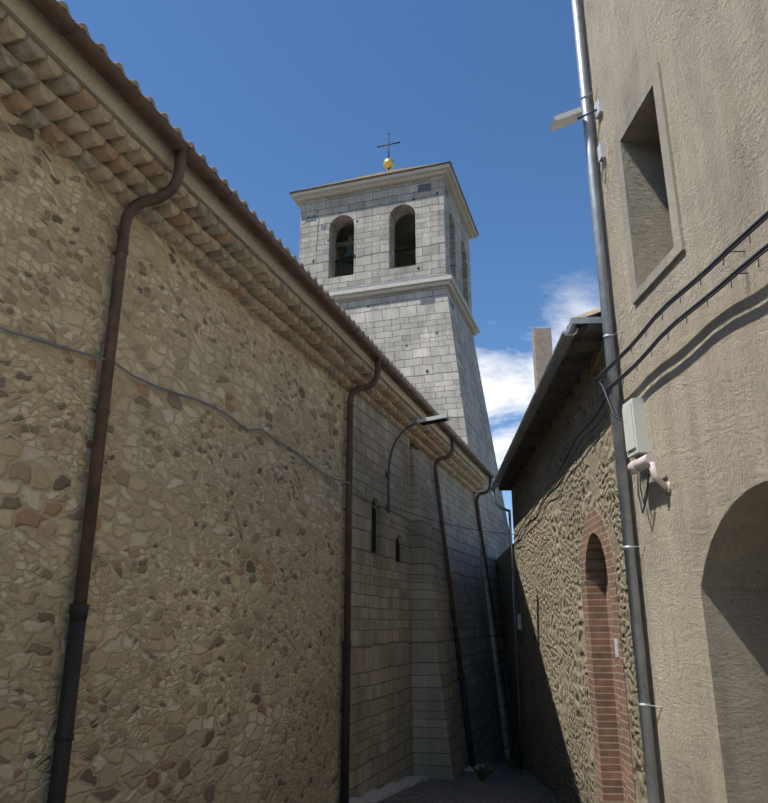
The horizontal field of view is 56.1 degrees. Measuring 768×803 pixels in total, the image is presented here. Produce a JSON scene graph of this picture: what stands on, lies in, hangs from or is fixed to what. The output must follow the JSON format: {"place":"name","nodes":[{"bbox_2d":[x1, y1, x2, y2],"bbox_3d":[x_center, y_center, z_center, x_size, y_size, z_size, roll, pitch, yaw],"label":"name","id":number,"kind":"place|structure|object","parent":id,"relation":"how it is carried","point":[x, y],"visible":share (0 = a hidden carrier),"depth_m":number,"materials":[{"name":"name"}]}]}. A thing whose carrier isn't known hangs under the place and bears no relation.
{"place":"outdoors","nodes":[
{"label":"outdoors","id":0,"kind":"place"},
{"bbox_2d":[58,0,599,543],"label":"sky","id":1,"kind":"structure","parent":0,"point":[279,97],"materials":[{"name":"blue"}]},
{"bbox_2d":[349,394,412,798],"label":"stone wall","id":2,"kind":"structure","parent":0,"point":[381,732],"depth_m":12.17,"materials":[{"name":"beige stone"}]},
{"bbox_2d":[371,501,399,562],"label":"slit windows","id":3,"kind":"structure","parent":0,"point":[373,535],"depth_m":12.53,"materials":[{"name":"black"}]},
{"bbox_2d":[385,414,449,513],"bbox_3d":[0.599,1.130,13.003,1.202,1.734,0.220,-5,-18,17],"label":"street lamp","id":4,"kind":"object","parent":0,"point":[433,419],"visible":0.98,"depth_m":13.08,"materials":[{"name":"grey metal"}]},
{"bbox_2d":[433,435,475,766],"bbox_3d":[1.507,4.159,15.739,0.790,7.060,0.267,-5,-18,17],"label":"downspout","id":5,"kind":"object","parent":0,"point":[461,677],"visible":0.9,"depth_m":15.51,"materials":[{"name":"metal"}]},
{"bbox_2d":[410,443,505,769],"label":"church wall","id":6,"kind":"structure","parent":0,"point":[466,570],"depth_m":17.27,"materials":[{"name":"grey stone"}]},
{"bbox_2d":[410,446,464,779],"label":"buttress","id":7,"kind":"structure","parent":6,"relation":"attached to","point":[437,751],"depth_m":13.65,"materials":[{"name":"beige stone"}]},
{"bbox_2d":[368,763,562,802],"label":"alley paving","id":8,"kind":"structure","parent":0,"point":[503,783],"depth_m":11.63,"materials":[{"name":"grey stone"}]},
{"bbox_2d":[339,763,489,802],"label":"stone curb","id":9,"kind":"structure","parent":8,"relation":"on","point":[386,791],"depth_m":11.40,"materials":[{"name":"stone"}]},
{"bbox_2d":[471,757,526,780],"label":"weed tufts","id":10,"kind":"object","parent":8,"relation":"on","point":[482,776],"visible":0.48,"depth_m":12.94,"materials":[{"name":"green plant"}]},
{"bbox_2d":[475,476,512,739],"bbox_3d":[3.124,6.229,20.055,0.941,8.496,0.267,-5,-18,17],"label":"downspout","id":11,"kind":"object","parent":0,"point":[480,525],"visible":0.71,"depth_m":20.49,"materials":[{"name":"metal"}]},
{"label":"terrain","id":12,"kind":"structure","parent":0,"visible":0},
{"bbox_2d":[0,96,349,802],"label":"stone wall","id":13,"kind":"structure","parent":12,"relation":"on","point":[211,664],"depth_m":6.62,"materials":[{"name":"beige stone"}]},
{"bbox_2d":[47,147,188,802],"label":"downspout","id":14,"kind":"object","parent":13,"relation":"attached to","point":[64,734],"visible":0.94,"depth_m":5.63,"materials":[{"name":"metal"}]},
{"bbox_2d":[0,327,389,518],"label":"cable","id":15,"kind":"object","parent":13,"relation":"attached to","point":[87,354],"visible":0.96,"depth_m":6.85,"materials":[{"name":"grey rubber"}]},
{"bbox_2d":[0,0,487,493],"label":"eaves cornice","id":16,"kind":"structure","parent":13,"relation":"attached to","point":[61,92],"depth_m":6.92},
{"bbox_2d":[29,0,493,478],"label":"roof gutter","id":17,"kind":"object","parent":16,"relation":"attached to","point":[56,15],"visible":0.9,"depth_m":6.89,"materials":[{"name":"brown metal"}]},
{"bbox_2d":[56,0,489,470],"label":"tile roof","id":18,"kind":"structure","parent":16,"relation":"on","point":[83,26],"depth_m":7.55,"materials":[{"name":"brown tile"}]},
{"bbox_2d":[340,357,381,802],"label":"downspout","id":19,"kind":"object","parent":13,"relation":"attached to","point":[346,710],"visible":0.98,"depth_m":10.66,"materials":[{"name":"metal"}]},
{"bbox_2d":[335,286,514,764],"bbox_3d":[0.194,4.277,25.208,9.234,15.350,8.284,-5,-18,17],"label":"tower shaft","id":20,"kind":"object","parent":12,"relation":"on","point":[429,350],"visible":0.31,"depth_m":24.02,"materials":[{"name":"grey stone"}]},
{"bbox_2d":[336,235,353,264],"bbox_3d":[-1.265,-5.820,27.306,0.719,1.050,0.997,13,-21,-37],"label":"bell","id":21,"kind":"object","parent":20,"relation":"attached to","point":[349,247],"visible":0.73,"depth_m":27.27,"materials":[{"name":"green metal"}]},
{"bbox_2d":[299,175,471,313],"bbox_3d":[0.194,-5.262,28.124,5.550,4.100,4.600,-5,-18,17],"label":"bell tower belfry","id":22,"kind":"object","parent":20,"relation":"on","point":[382,225],"visible":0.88,"depth_m":26.29,"materials":[{"name":"grey stone"}]},
{"bbox_2d":[334,248,415,276],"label":"tower railings","id":23,"kind":"object","parent":22,"relation":"attached to","point":[396,251],"visible":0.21,"depth_m":26.09,"materials":[{"name":"black metal"}]},
{"bbox_2d":[303,183,453,310],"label":"stone blocks","id":24,"kind":"structure","parent":22,"relation":"attached to","point":[424,188],"depth_m":25.88,"materials":[{"name":"grey stone"}]},
{"bbox_2d":[291,164,479,335],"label":"tower cornices","id":25,"kind":"object","parent":22,"relation":"attached to","point":[446,172],"visible":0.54,"depth_m":26.12,"materials":[{"name":"grey stone"}]},
{"bbox_2d":[289,161,478,235],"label":"tower roof","id":26,"kind":"structure","parent":25,"relation":"on","point":[383,173],"depth_m":27.03,"materials":[{"name":"grey stone"}]},
{"bbox_2d":[377,133,399,169],"bbox_3d":[0.194,-10.239,29.646,0.912,1.910,0.457,2,-17,-6],"label":"cross finial","id":27,"kind":"object","parent":26,"relation":"on","point":[388,163],"visible":1,"depth_m":29.39,"materials":[{"name":"gold metal"}]},
{"bbox_2d":[328,274,449,292],"bbox_3d":[0.194,-3.398,27.554,6.010,0.198,5.060,-5,-18,17],"label":"tower lead flashing","id":28,"kind":"object","parent":25,"relation":"on","point":[439,275],"visible":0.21,"depth_m":25.13,"materials":[{"name":"grey metal"}]},
{"bbox_2d":[497,544,525,765],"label":"house","id":29,"kind":"structure","parent":12,"relation":"on","point":[505,580],"depth_m":19.28,"materials":[{"name":"grey stone"}]},
{"bbox_2d":[511,339,647,802],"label":"stone house","id":30,"kind":"structure","parent":12,"relation":"on","point":[559,743],"depth_m":10.08,"materials":[{"name":"brown stone"}]},
{"bbox_2d":[390,506,518,591],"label":"overhead wires","id":31,"kind":"object","parent":30,"relation":"attached to","point":[454,549],"visible":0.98,"depth_m":14.04,"materials":[{"name":"black rubber"}]},
{"bbox_2d":[509,719,521,769],"bbox_3d":[2.837,7.893,15.605,0.038,2.120,2.340,-1,-17,3],"label":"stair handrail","id":32,"kind":"object","parent":30,"relation":"attached to","point":[515,734],"visible":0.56,"depth_m":14.81,"materials":[{"name":"metal"}]},
{"bbox_2d":[490,328,577,768],"bbox_3d":[2.384,3.770,11.129,0.445,6.595,9.506,-1,-17,3],"label":"gutter and downspout","id":33,"kind":"object","parent":30,"relation":"attached to","point":[558,353],"visible":0.98,"depth_m":11.82,"materials":[{"name":"grey metal"}]},
{"bbox_2d":[497,308,600,490],"bbox_3d":[5.944,-0.775,12.275,7.360,2.972,9.450,-1,-17,3],"label":"roof eave","id":34,"kind":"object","parent":30,"relation":"on","point":[574,363],"depth_m":9.96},
{"bbox_2d":[532,328,552,389],"bbox_3d":[3.191,-0.127,14.222,0.340,2.710,0.340,-1,-17,3],"label":"chimney","id":35,"kind":"object","parent":34,"relation":"on","point":[542,349],"visible":0.36,"depth_m":14.34,"materials":[{"name":"beige concrete"}]},
{"bbox_2d":[513,392,608,628],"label":"stone house cables","id":36,"kind":"object","parent":30,"relation":"attached to","point":[519,625],"visible":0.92,"depth_m":10.15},
{"bbox_2d":[564,317,602,340],"bbox_3d":[2.928,-0.793,7.769,1.870,0.070,0.520,-1,-17,3],"label":"stone house flashing","id":37,"kind":"object","parent":30,"relation":"on","point":[594,331],"visible":0.21,"depth_m":7.67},
{"bbox_2d":[581,509,636,802],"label":"brick door surround","id":38,"kind":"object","parent":30,"relation":"attached to","point":[600,673],"depth_m":8.29,"materials":[{"name":"red brick"}]},
{"bbox_2d":[604,558,627,802],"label":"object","id":39,"kind":"object","parent":30,"relation":"attached to","point":[615,689],"depth_m":8.31,"materials":[{"name":"red brick"}]},
{"bbox_2d":[614,638,618,656],"bbox_3d":[2.380,2.519,7.367,0.008,0.180,0.120,-1,-17,3],"label":"house number plate","id":40,"kind":"object","parent":30,"relation":"attached to","point":[616,647],"visible":0.93,"depth_m":7.36,"materials":[{"name":"white ceramic"}]},
{"bbox_2d":[580,0,767,802],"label":"stucco house","id":41,"kind":"structure","parent":12,"relation":"on","point":[698,381],"depth_m":5.58,"materials":[{"name":"beige paint"}]},
{"bbox_2d":[549,98,649,513],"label":"security cameras","id":42,"kind":"object","parent":41,"relation":"attached to","point":[635,429],"visible":0.96,"depth_m":6.61,"materials":[{"name":"white plastic"}]},
{"bbox_2d":[571,0,661,802],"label":"downspout","id":43,"kind":"object","parent":41,"relation":"attached to","point":[647,735],"visible":1,"depth_m":6.93,"materials":[{"name":"grey metal"}]},
{"bbox_2d":[627,453,670,491],"bbox_3d":[2.299,0.648,6.261,0.186,0.343,0.423,1,-17,-3],"label":"security camera","id":44,"kind":"object","parent":41,"relation":"attached to","point":[640,464],"visible":1,"depth_m":6.12,"materials":[{"name":"white plastic"}]},
{"bbox_2d":[614,62,685,303],"bbox_3d":[2.401,-1.964,6.606,0.028,1.851,1.060,1,-17,-3],"label":"window frame","id":45,"kind":"object","parent":41,"relation":"attached to","point":[654,82],"visible":1,"depth_m":6.39,"materials":[{"name":"grey stone"}]},
{"bbox_2d":[595,210,767,420],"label":"electrical cables","id":46,"kind":"object","parent":41,"relation":"attached to","point":[747,232],"visible":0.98,"depth_m":5.44,"materials":[{"name":"black rubber"}]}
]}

